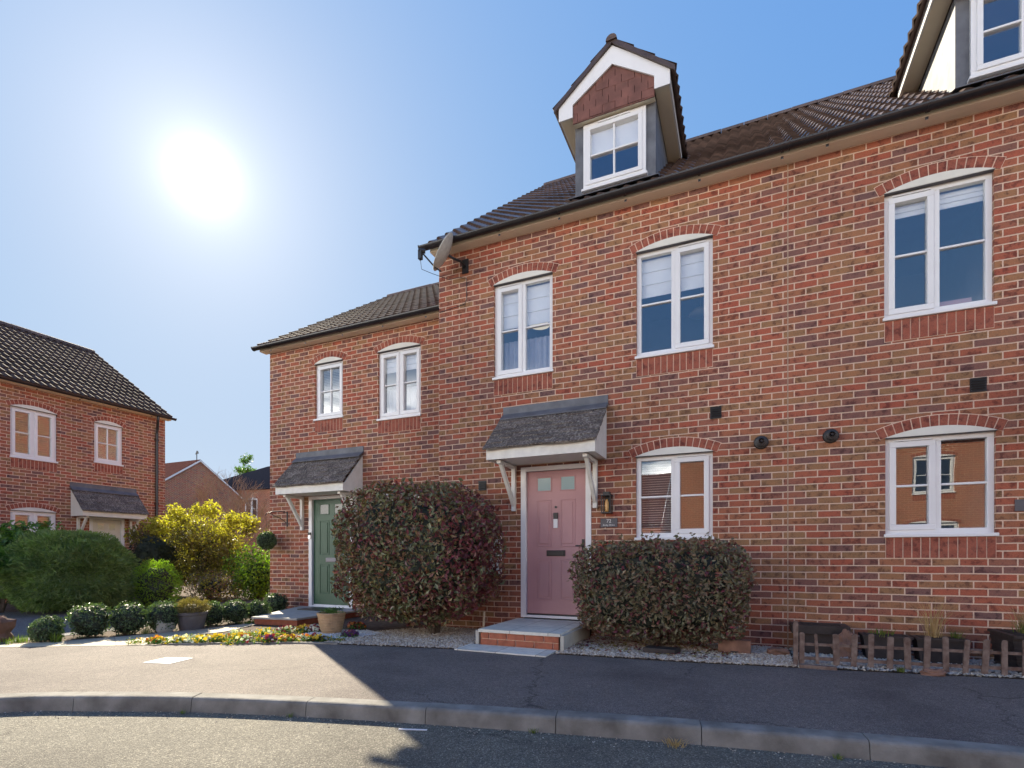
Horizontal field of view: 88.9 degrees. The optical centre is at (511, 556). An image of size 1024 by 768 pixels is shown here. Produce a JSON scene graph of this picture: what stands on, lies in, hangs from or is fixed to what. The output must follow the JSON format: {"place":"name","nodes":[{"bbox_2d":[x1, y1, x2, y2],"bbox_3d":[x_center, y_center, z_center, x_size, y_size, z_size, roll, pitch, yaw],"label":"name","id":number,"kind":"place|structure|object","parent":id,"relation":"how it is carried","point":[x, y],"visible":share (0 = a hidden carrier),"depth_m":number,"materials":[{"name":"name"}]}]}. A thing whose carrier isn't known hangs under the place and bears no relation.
{"place":"outdoors","nodes":[
{"label":"outdoors","id":0,"kind":"place"},
{"bbox_2d":[0,621,255,646],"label":"garden path","id":1,"kind":"structure","parent":0,"point":[113,641],"depth_m":6.40,"materials":[{"name":"grey concrete"}]},
{"bbox_2d":[47,631,64,642],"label":"grass tuft","id":2,"kind":"object","parent":1,"relation":"on","point":[59,639],"visible":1,"depth_m":6.27,"materials":[{"name":"green plant"}]},
{"bbox_2d":[145,634,166,644],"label":"pansy clump","id":3,"kind":"object","parent":1,"relation":"on","point":[155,639],"visible":0.97,"depth_m":6.16,"materials":[{"name":"orange plant"}]},
{"bbox_2d":[238,620,253,623],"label":"grass tuft","id":4,"kind":"object","parent":1,"relation":"on","point":[248,622],"visible":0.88,"depth_m":8.04,"materials":[{"name":"green plant"}]},
{"bbox_2d":[0,599,263,643],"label":"driveway","id":5,"kind":"structure","parent":0,"point":[24,620],"depth_m":8.86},
{"bbox_2d":[398,728,426,730],"bbox_3d":[-0.652,1.135,3.427,0.190,0.005,0.016,0,0,5],"label":"road marking","id":6,"kind":"object","parent":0,"point":[412,729],"visible":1,"depth_m":3.42,"materials":[{"name":"white paint"}]},
{"bbox_2d":[0,0,919,478],"label":"sky","id":7,"kind":"structure","parent":0,"point":[187,187],"materials":[{"name":"blue"}]},
{"bbox_2d":[0,711,946,767],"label":"road","id":8,"kind":"structure","parent":0,"point":[44,739],"depth_m":3.11,"materials":[{"name":"grey asphalt"}]},
{"bbox_2d":[4,711,927,767],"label":"kerb grit","id":9,"kind":"object","parent":8,"relation":"on","point":[467,732],"visible":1,"depth_m":3.40,"materials":[{"name":"grey gravel"}]},
{"bbox_2d":[0,691,1023,767],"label":"kerb","id":10,"kind":"structure","parent":8,"relation":"on","point":[916,750],"depth_m":3.37,"materials":[{"name":"concrete"}]},
{"bbox_2d":[658,736,692,748],"bbox_3d":[0.979,1.110,3.142,0.206,0.050,0.181,0,0,-28],"label":"dry weed","id":11,"kind":"object","parent":8,"relation":"on","point":[676,744],"visible":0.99,"depth_m":3.14,"materials":[{"name":"plant"}]},
{"bbox_2d":[0,644,1023,746],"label":"pavement","id":12,"kind":"structure","parent":0,"point":[975,709],"depth_m":4.24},
{"bbox_2d":[143,657,192,663],"bbox_3d":[-3.409,1.033,5.178,0.313,0.014,0.286,0,0,11],"label":"manhole cover","id":13,"kind":"object","parent":12,"relation":"on","point":[168,660],"visible":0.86,"depth_m":5.16,"materials":[{"name":"grey metal"}]},
{"bbox_2d":[919,668,947,676],"bbox_3d":[3.664,1.011,4.532,0.196,0.086,0.110,0,0,24],"label":"rock","id":14,"kind":"object","parent":12,"relation":"on","point":[932,672],"visible":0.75,"depth_m":4.50,"materials":[{"name":"brown stone"}]},
{"bbox_2d":[0,581,1023,679],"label":"garden ground","id":15,"kind":"structure","parent":0,"point":[374,625],"depth_m":7.64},
{"bbox_2d":[0,615,16,641],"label":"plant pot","id":16,"kind":"object","parent":15,"relation":"on","point":[7,626],"visible":0.74,"depth_m":6.35,"materials":[{"name":"brown ceramic"}]},
{"bbox_2d":[0,633,31,644],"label":"grass tuft","id":17,"kind":"object","parent":15,"relation":"on","point":[22,639],"visible":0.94,"depth_m":6.25,"materials":[{"name":"green plant"}]},
{"bbox_2d":[0,520,64,612],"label":"laurel shrub","id":18,"kind":"object","parent":15,"relation":"on","point":[7,535],"visible":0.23,"depth_m":9.69,"materials":[{"name":"green plant"}]},
{"bbox_2d":[27,615,65,641],"bbox_3d":[-5.659,0.874,6.345,0.350,0.347,0.381,0,0,24],"label":"box ball","id":19,"kind":"object","parent":15,"relation":"on","point":[41,628],"visible":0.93,"depth_m":6.27,"materials":[{"name":"green plant"}]},
{"bbox_2d":[0,527,141,614],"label":"conifer bush","id":20,"kind":"object","parent":15,"relation":"on","point":[46,570],"visible":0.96,"depth_m":9.44,"materials":[{"name":"green plant"}]},
{"bbox_2d":[0,320,176,602],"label":"detached house","id":21,"kind":"structure","parent":15,"relation":"on","point":[82,437],"depth_m":13.27,"materials":[{"name":"brick"}]},
{"bbox_2d":[5,399,60,471],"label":"window","id":22,"kind":"structure","parent":21,"relation":"in","point":[32,423],"depth_m":12.33,"materials":[{"name":"white plastic"}]},
{"bbox_2d":[5,502,60,531],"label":"window","id":23,"kind":"structure","parent":21,"relation":"in","point":[27,512],"depth_m":12.25,"materials":[{"name":"white plastic"}]},
{"bbox_2d":[89,517,124,545],"bbox_3d":[-10.576,-0.020,13.597,0.112,2.000,0.820,0,0,24],"label":"door","id":24,"kind":"structure","parent":21,"relation":"in","point":[115,526],"depth_m":13.66,"materials":[{"name":"white plastic"}]},
{"bbox_2d":[90,416,126,474],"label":"window","id":25,"kind":"structure","parent":21,"relation":"in","point":[107,430],"depth_m":13.75,"materials":[{"name":"white plastic"}]},
{"bbox_2d":[64,602,113,637],"bbox_3d":[-5.447,0.815,6.739,0.510,0.456,0.528,0,0,24],"label":"box ball","id":26,"kind":"object","parent":15,"relation":"on","point":[88,620],"visible":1,"depth_m":6.63,"materials":[{"name":"green plant"}]},
{"bbox_2d":[107,600,148,635],"bbox_3d":[-5.113,0.813,6.965,0.505,0.460,0.472,0,0,-16],"label":"box ball","id":27,"kind":"object","parent":15,"relation":"on","point":[128,619],"visible":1,"depth_m":6.85,"materials":[{"name":"green plant"}]},
{"bbox_2d":[138,627,152,633],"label":"grass tuft","id":28,"kind":"object","parent":15,"relation":"on","point":[146,632],"visible":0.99,"depth_m":6.96,"materials":[{"name":"green plant"}]},
{"bbox_2d":[129,558,183,607],"bbox_3d":[-7.287,0.531,10.654,0.913,1.021,1.027,0,0,24],"label":"lime shrub","id":29,"kind":"object","parent":15,"relation":"on","point":[156,583],"visible":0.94,"depth_m":10.51,"materials":[{"name":"green plant"}]},
{"bbox_2d":[127,527,193,591],"bbox_3d":[-9.147,0.101,13.726,1.216,1.886,1.828,0,0,24],"label":"dark evergreen","id":30,"kind":"object","parent":15,"relation":"on","point":[160,550],"visible":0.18,"depth_m":13.21,"materials":[{"name":"green plant"}]},
{"bbox_2d":[144,598,181,632],"bbox_3d":[-4.836,0.814,7.227,0.465,0.464,0.488,0,0,24],"label":"box ball","id":31,"kind":"object","parent":15,"relation":"on","point":[165,612],"visible":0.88,"depth_m":7.12,"materials":[{"name":"green plant"}]},
{"bbox_2d":[156,620,175,632],"bbox_3d":[-4.744,0.940,7.162,0.110,0.306,0.285,0,0,24],"label":"rock","id":32,"kind":"object","parent":15,"relation":"on","point":[159,627],"visible":0.59,"depth_m":7.08,"materials":[{"name":"stone"}]},
{"bbox_2d":[171,633,189,642],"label":"pansy clump","id":33,"kind":"object","parent":15,"relation":"on","point":[182,638],"visible":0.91,"depth_m":6.17,"materials":[{"name":"yellow plant"}]},
{"bbox_2d":[173,596,214,629],"bbox_3d":[-4.558,0.791,7.446,0.522,0.477,0.518,0,0,24],"label":"heather pot","id":34,"kind":"object","parent":15,"relation":"on","point":[193,614],"visible":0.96,"depth_m":7.32,"materials":[{"name":"grey plant"}]},
{"bbox_2d":[123,499,269,595],"bbox_3d":[-7.767,-0.221,13.237,2.666,2.529,3.142,0,0,24],"label":"golden tree","id":35,"kind":"object","parent":15,"relation":"on","point":[208,551],"visible":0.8,"depth_m":12.80,"materials":[{"name":"yellow plant"}]},
{"bbox_2d":[185,633,213,642],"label":"pansy clump","id":36,"kind":"object","parent":15,"relation":"on","point":[197,638],"visible":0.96,"depth_m":6.18,"materials":[{"name":"yellow plant"}]},
{"bbox_2d":[181,567,247,601],"bbox_3d":[-7.033,0.645,12.135,1.737,0.805,1.348,0,0,24],"label":"brown shrub","id":37,"kind":"object","parent":15,"relation":"on","point":[212,586],"visible":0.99,"depth_m":11.90,"materials":[{"name":"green plant"}]},
{"bbox_2d":[204,600,225,625],"bbox_3d":[-4.526,0.852,7.855,0.406,0.392,0.405,0,0,24],"label":"box ball","id":38,"kind":"object","parent":15,"relation":"on","point":[215,614],"visible":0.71,"depth_m":7.79,"materials":[{"name":"green plant"}]},
{"bbox_2d":[207,633,227,641],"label":"pansy clump","id":39,"kind":"object","parent":15,"relation":"on","point":[214,635],"visible":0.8,"depth_m":6.26,"materials":[{"name":"yellow plant"}]},
{"bbox_2d":[188,467,269,586],"bbox_3d":[-9.221,-0.991,17.704,3.390,4.050,3.087,0,0,24],"label":"bare tree","id":40,"kind":"object","parent":15,"relation":"on","point":[239,497],"visible":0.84,"depth_m":17.62,"materials":[{"name":"plant"}]},
{"bbox_2d":[125,626,346,644],"bbox_3d":[-3.356,0.990,6.679,2.546,0.108,1.288,0,0,-9],"label":"ground cover","id":41,"kind":"object","parent":15,"relation":"on","point":[228,641],"visible":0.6,"depth_m":6.25,"materials":[{"name":"green plant"}]},
{"bbox_2d":[222,599,250,623],"bbox_3d":[-4.280,0.842,8.103,0.439,0.397,0.439,0,0,24],"label":"box ball","id":42,"kind":"object","parent":15,"relation":"on","point":[236,612],"visible":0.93,"depth_m":8.01,"materials":[{"name":"green plant"}]},
{"bbox_2d":[225,632,249,640],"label":"pansy clump","id":43,"kind":"object","parent":15,"relation":"on","point":[233,635],"visible":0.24,"depth_m":6.38,"materials":[{"name":"yellow plant"}]},
{"bbox_2d":[227,629,247,635],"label":"pansy clump","id":44,"kind":"object","parent":15,"relation":"on","point":[235,631],"visible":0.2,"depth_m":6.67,"materials":[{"name":"yellow plant"}]},
{"bbox_2d":[234,634,254,643],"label":"pansy clump","id":45,"kind":"object","parent":15,"relation":"on","point":[243,638],"visible":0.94,"depth_m":6.19,"materials":[{"name":"white plant"}]},
{"bbox_2d":[221,542,269,599],"bbox_3d":[-6.106,0.344,12.636,1.969,1.396,1.594,0,0,24],"label":"green shrub","id":46,"kind":"object","parent":15,"relation":"on","point":[255,579],"visible":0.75,"depth_m":12.39,"materials":[{"name":"green plant"}]},
{"bbox_2d":[168,642,338,644],"bbox_3d":[-3.027,1.026,6.158,1.974,0.028,0.116,0,0,-1],"label":"edging","id":47,"kind":"object","parent":15,"relation":"on","point":[215,643],"visible":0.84,"depth_m":6.16,"materials":[{"name":"concrete"}]},
{"bbox_2d":[247,599,271,619],"bbox_3d":[-4.092,0.858,8.402,0.412,0.366,0.422,0,0,-40],"label":"box ball","id":48,"kind":"object","parent":15,"relation":"on","point":[259,607],"visible":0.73,"depth_m":8.30,"materials":[{"name":"green plant"}]},
{"bbox_2d":[254,627,273,634],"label":"pansy clump","id":49,"kind":"object","parent":15,"relation":"on","point":[261,631],"visible":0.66,"depth_m":6.78,"materials":[{"name":"yellow plant"}]},
{"bbox_2d":[260,633,276,643],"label":"pansy clump","id":50,"kind":"object","parent":15,"relation":"on","point":[270,637],"visible":0.84,"depth_m":6.21,"materials":[{"name":"red plant"}]},
{"bbox_2d":[264,592,289,611],"bbox_3d":[-4.283,0.841,9.460,0.428,0.406,0.483,0,0,24],"label":"box ball","id":51,"kind":"object","parent":15,"relation":"on","point":[278,602],"visible":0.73,"depth_m":9.35,"materials":[{"name":"green plant"}]},
{"bbox_2d":[276,625,295,633],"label":"pansy clump","id":52,"kind":"object","parent":15,"relation":"on","point":[285,628],"visible":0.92,"depth_m":7.01,"materials":[{"name":"white plant"}]},
{"bbox_2d":[278,633,296,641],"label":"pansy clump","id":53,"kind":"object","parent":15,"relation":"on","point":[286,637],"visible":0.82,"depth_m":6.28,"materials":[{"name":"orange plant"}]},
{"bbox_2d":[296,633,311,641],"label":"pansy clump","id":54,"kind":"object","parent":15,"relation":"on","point":[302,637],"visible":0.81,"depth_m":6.30,"materials":[{"name":"plant"}]},
{"bbox_2d":[295,623,315,631],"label":"pansy clump","id":55,"kind":"object","parent":15,"relation":"on","point":[304,625],"visible":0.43,"depth_m":7.14,"materials":[{"name":"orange plant"}]},
{"bbox_2d":[251,606,363,625],"bbox_3d":[-3.572,0.973,8.666,1.500,0.115,1.648,0,0,24],"label":"doorstep","id":56,"kind":"object","parent":15,"relation":"on","point":[294,616],"visible":0.75,"depth_m":8.01,"materials":[{"name":"concrete"}]},
{"bbox_2d":[297,607,342,610],"bbox_3d":[-3.325,0.906,9.044,0.650,0.016,0.400,0,0,24],"label":"door mat","id":57,"kind":"object","parent":56,"relation":"on","point":[315,608],"depth_m":9.06,"materials":[{"name":"black rubber"}]},
{"bbox_2d":[304,624,320,632],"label":"pansy clump","id":58,"kind":"object","parent":15,"relation":"on","point":[312,628],"visible":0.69,"depth_m":7.04,"materials":[{"name":"white plant"}]},
{"bbox_2d":[307,632,325,641],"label":"pansy clump","id":59,"kind":"object","parent":15,"relation":"on","point":[315,636],"visible":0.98,"depth_m":6.32,"materials":[{"name":"yellow plant"}]},
{"bbox_2d":[251,282,438,616],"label":"terraced house","id":60,"kind":"structure","parent":15,"relation":"on","point":[354,398],"depth_m":9.34,"materials":[{"name":"brick"}]},
{"bbox_2d":[256,511,287,549],"bbox_3d":[-4.524,-0.490,9.749,0.443,0.733,0.432,0,0,24],"label":"hanging topiary","id":61,"kind":"object","parent":60,"relation":"attached to","point":[266,540],"visible":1,"depth_m":9.66,"materials":[{"name":"green plant"}]},
{"bbox_2d":[310,350,346,432],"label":"window","id":62,"kind":"structure","parent":60,"relation":"in","point":[329,364],"depth_m":9.53,"materials":[{"name":"white plastic"}]},
{"bbox_2d":[309,495,352,607],"bbox_3d":[-3.271,-0.093,9.478,1.020,2.035,0.123,0,0,24],"label":"door","id":63,"kind":"structure","parent":60,"relation":"in","point":[322,509],"depth_m":9.55,"materials":[{"name":"green wood"}]},
{"bbox_2d":[373,483,418,498],"bbox_3d":[-1.942,-0.630,8.898,1.088,1.250,0.118,0,0,24],"label":"window","id":64,"kind":"structure","parent":60,"relation":"in","point":[399,483],"depth_m":8.90,"materials":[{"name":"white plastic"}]},
{"bbox_2d":[374,335,424,433],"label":"window","id":65,"kind":"structure","parent":60,"relation":"in","point":[400,356],"depth_m":8.89,"materials":[{"name":"white plastic"}]},
{"bbox_2d":[340,629,358,637],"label":"pansy clump","id":66,"kind":"object","parent":15,"relation":"on","point":[349,633],"visible":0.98,"depth_m":6.60,"materials":[{"name":"purple plant"}]},
{"bbox_2d":[347,621,365,629],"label":"pansy clump","id":67,"kind":"object","parent":15,"relation":"on","point":[353,625],"visible":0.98,"depth_m":7.43,"materials":[{"name":"red plant"}]},
{"bbox_2d":[342,630,474,648],"bbox_3d":[-1.193,1.028,6.708,1.830,0.001,1.770,0,0,24],"label":"gravel bed","id":68,"kind":"object","parent":15,"relation":"on","point":[417,643],"visible":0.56,"depth_m":6.11,"materials":[{"name":"grey gravel"}]},
{"bbox_2d":[482,611,484,627],"bbox_3d":[-0.362,0.865,6.687,0.044,0.331,0.034,0,0,24],"label":"wooden stake","id":69,"kind":"object","parent":68,"relation":"on","point":[483,625],"visible":0.65,"depth_m":6.67,"materials":[{"name":"brown wood"}]},
{"bbox_2d":[324,626,795,666],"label":"gravel","id":70,"kind":"structure","parent":68,"relation":"on","point":[449,637],"depth_m":5.95,"materials":[{"name":"grey gravel"}]},
{"bbox_2d":[330,475,506,634],"bbox_3d":[-1.293,-0.034,7.075,2.597,2.158,1.562,0,0,24],"label":"photinia bush","id":71,"kind":"object","parent":70,"relation":"on","point":[428,558],"visible":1,"depth_m":6.58,"materials":[{"name":"green plant"}]},
{"bbox_2d":[575,636,729,658],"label":"leaf litter","id":72,"kind":"object","parent":70,"relation":"on","point":[694,653],"visible":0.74,"depth_m":5.80,"materials":[{"name":"brown plant"}]},
{"bbox_2d":[643,645,680,653],"bbox_3d":[1.587,0.985,5.528,0.359,0.050,0.182,0,0,27],"label":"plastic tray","id":73,"kind":"object","parent":70,"relation":"on","point":[660,649],"visible":1,"depth_m":5.47,"materials":[{"name":"black plastic"}]},
{"bbox_2d":[567,531,757,645],"bbox_3d":[1.659,0.372,5.894,2.035,1.336,1.012,0,0,24],"label":"clipped hedge","id":74,"kind":"object","parent":70,"relation":"on","point":[658,589],"visible":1,"depth_m":5.59,"materials":[{"name":"green plant"}]},
{"bbox_2d":[718,638,750,653],"bbox_3d":[2.372,0.955,5.563,0.320,0.150,0.145,0,0,24],"label":"concrete block","id":75,"kind":"object","parent":70,"relation":"on","point":[739,646],"depth_m":5.50,"materials":[{"name":"brown concrete"}]},
{"bbox_2d":[454,644,556,656],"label":"tiled path","id":76,"kind":"structure","parent":15,"relation":"on","point":[509,650],"depth_m":5.67,"materials":[{"name":"beige tile"}]},
{"bbox_2d":[476,618,589,650],"bbox_3d":[0.303,0.935,6.422,1.080,0.190,1.188,0,0,24],"label":"doorstep","id":77,"kind":"object","parent":15,"relation":"on","point":[557,635],"visible":0.96,"depth_m":6.00,"materials":[{"name":"beige tile"}]},
{"bbox_2d":[418,33,790,648],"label":"terraced house","id":78,"kind":"structure","parent":15,"relation":"on","point":[637,391],"depth_m":6.62,"materials":[{"name":"brick"}]},
{"bbox_2d":[418,232,468,312],"bbox_3d":[-0.975,-4.035,7.329,0.528,0.898,0.556,0,0,24],"label":"satellite dish","id":79,"kind":"object","parent":78,"relation":"attached to","point":[442,254],"visible":1,"depth_m":7.22,"materials":[{"name":"grey metal"}]},
{"bbox_2d":[488,262,558,395],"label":"window","id":80,"kind":"structure","parent":78,"relation":"in","point":[523,292],"depth_m":7.21,"materials":[{"name":"white plastic"}]},
{"bbox_2d":[530,322,549,329],"bbox_3d":[0.429,-3.800,8.055,0.310,0.460,0.310,0,0,24],"label":"pendant lamp","id":81,"kind":"object","parent":78,"relation":"hanging from","point":[542,328],"visible":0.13,"depth_m":8.12,"materials":[{"name":"white plastic"}]},
{"bbox_2d":[521,463,590,619],"bbox_3d":[0.591,-0.197,6.989,0.987,2.045,0.123,0,0,24],"label":"door","id":82,"kind":"structure","parent":78,"relation":"in","point":[555,499],"depth_m":7.00,"materials":[{"name":"pink wood"}]},
{"bbox_2d":[601,492,612,513],"bbox_3d":[1.202,-0.685,6.605,0.130,0.270,0.134,0,0,24],"label":"wall lantern","id":83,"kind":"object","parent":78,"relation":"attached to","point":[607,495],"depth_m":6.59,"materials":[{"name":"black metal"}]},
{"bbox_2d":[601,518,616,527],"bbox_3d":[1.237,-0.433,6.654,0.215,0.117,0.016,0,0,24],"label":"house number sign","id":84,"kind":"object","parent":78,"relation":"attached to","point":[608,522],"visible":1,"depth_m":6.65,"materials":[{"name":"grey stone"}]},
{"bbox_2d":[628,437,720,551],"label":"window","id":85,"kind":"structure","parent":78,"relation":"in","point":[674,475],"depth_m":6.54,"materials":[{"name":"white plastic"}]},
{"bbox_2d":[629,224,720,376],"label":"window","id":86,"kind":"structure","parent":78,"relation":"in","point":[673,264],"depth_m":6.41,"materials":[{"name":"white plastic"}]},
{"bbox_2d":[689,288,703,318],"bbox_3d":[2.592,-3.680,7.162,0.310,0.700,0.310,0,0,24],"label":"pendant lamp","id":87,"kind":"object","parent":78,"relation":"hanging from","point":[697,313],"visible":0.73,"depth_m":7.16,"materials":[{"name":"white plastic"}]},
{"bbox_2d":[559,649,791,666],"bbox_3d":[1.769,1.028,5.694,2.270,0.001,1.310,0,0,24],"label":"gravel bed","id":88,"kind":"object","parent":15,"relation":"on","point":[666,658],"visible":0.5,"depth_m":5.27,"materials":[{"name":"grey gravel"}]},
{"bbox_2d":[766,647,789,655],"bbox_3d":[2.778,1.002,5.446,0.220,0.117,0.156,0,0,24],"label":"rock","id":89,"kind":"object","parent":88,"relation":"on","point":[776,651],"visible":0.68,"depth_m":5.39,"materials":[{"name":"brown stone"}]},
{"bbox_2d":[799,663,836,670],"bbox_3d":[2.815,1.015,4.804,0.300,0.030,0.060,0,0,24],"label":"timber edging","id":90,"kind":"object","parent":15,"relation":"on","point":[821,667],"visible":1,"depth_m":4.79,"materials":[{"name":"brown wood"}]},
{"bbox_2d":[768,0,1023,659],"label":"terraced house","id":91,"kind":"structure","parent":15,"relation":"on","point":[905,390],"depth_m":5.50,"materials":[{"name":"brick"}]},
{"bbox_2d":[874,156,1005,342],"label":"window","id":92,"kind":"structure","parent":91,"relation":"in","point":[938,215],"depth_m":5.43,"materials":[{"name":"white plastic"}]},
{"bbox_2d":[875,413,1008,557],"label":"window","id":93,"kind":"structure","parent":91,"relation":"in","point":[939,468],"depth_m":5.44,"materials":[{"name":"white plastic"}]},
{"bbox_2d":[939,297,971,306],"bbox_3d":[4.582,-2.605,5.449,0.300,0.090,0.140,0,0,24],"label":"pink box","id":94,"kind":"object","parent":91,"relation":"on","point":[957,301],"visible":0.14,"depth_m":5.37,"materials":[{"name":"pink"}]},
{"bbox_2d":[1015,499,1023,510],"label":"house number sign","id":95,"kind":"object","parent":91,"relation":"attached to","point":[1019,504],"visible":1,"depth_m":5.04,"materials":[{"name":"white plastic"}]},
{"bbox_2d":[789,647,1023,678],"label":"gravel","id":96,"kind":"structure","parent":15,"relation":"on","point":[917,669],"depth_m":4.79,"materials":[{"name":"grey gravel"}]},
{"bbox_2d":[789,621,850,654],"bbox_3d":[3.279,0.873,5.578,0.530,0.315,0.310,0,0,24],"label":"garden box","id":97,"kind":"object","parent":96,"relation":"on","point":[824,632],"visible":0.66,"depth_m":5.47,"materials":[{"name":"plastic"}]},
{"bbox_2d":[831,629,857,658],"bbox_3d":[3.386,0.924,5.316,0.225,0.394,0.161,0,0,49],"label":"plant pot","id":98,"kind":"object","parent":96,"relation":"on","point":[845,636],"visible":0.41,"depth_m":5.26,"materials":[{"name":"brown ceramic"}]},
{"bbox_2d":[858,628,913,660],"bbox_3d":[3.740,0.868,5.222,0.420,0.323,0.272,0,0,24],"label":"trough planter","id":99,"kind":"object","parent":96,"relation":"on","point":[880,637],"visible":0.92,"depth_m":5.18,"materials":[{"name":"plastic"}]},
{"bbox_2d":[793,621,1023,675],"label":"picket fence","id":100,"kind":"object","parent":96,"relation":"on","point":[945,650],"visible":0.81,"depth_m":4.68,"materials":[{"name":"brown wood"}]},
{"bbox_2d":[903,599,970,663],"bbox_3d":[4.102,0.703,5.033,0.519,0.653,0.608,0,0,24],"label":"trough planter","id":101,"kind":"object","parent":96,"relation":"on","point":[956,641],"visible":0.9,"depth_m":5.02,"materials":[{"name":"plastic"}]},
{"bbox_2d":[987,602,1023,672],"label":"woven planter","id":102,"kind":"object","parent":96,"relation":"on","point":[1014,638],"visible":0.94,"depth_m":4.73,"materials":[{"name":"wicker"}]},
{"label":"side ground","id":103,"kind":"structure","parent":0,"visible":0},
{"bbox_2d":[165,459,255,567],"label":"brick house","id":104,"kind":"structure","parent":103,"relation":"on","point":[181,477],"depth_m":37.48,"materials":[{"name":"red brick"}]},
{"bbox_2d":[234,454,256,474],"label":"tree","id":105,"kind":"object","parent":103,"relation":"on","point":[244,469],"visible":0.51,"depth_m":55.19,"materials":[{"name":"green plant"}]},
{"bbox_2d":[223,466,269,564],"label":"brick house","id":106,"kind":"structure","parent":103,"relation":"on","point":[259,476],"depth_m":41.20,"materials":[{"name":"red brick"}]},
{"bbox_2d":[245,496,257,519],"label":"window","id":107,"kind":"structure","parent":106,"relation":"in","point":[253,498],"depth_m":41.11,"materials":[{"name":"white plastic"}]},
{"label":"white bed","id":108,"kind":"structure","parent":0,"visible":0},
{"bbox_2d":[298,629,381,639],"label":"white pebbles","id":109,"kind":"object","parent":108,"relation":"on","point":[360,632],"visible":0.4,"depth_m":6.86,"materials":[{"name":"white gravel"}]},
{"bbox_3d":[-2.414,1.021,6.975,0.540,0.019,0.526,0,0,24],"label":"stepping stone","id":110,"kind":"object","parent":108,"relation":"on","visible":0},
{"bbox_2d":[316,606,345,633],"bbox_3d":[-2.414,0.835,6.975,0.380,0.349,0.380,0,0,24],"label":"plant pot","id":111,"kind":"object","parent":110,"relation":"on","point":[331,621],"visible":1,"depth_m":6.85,"materials":[{"name":"beige ceramic"}]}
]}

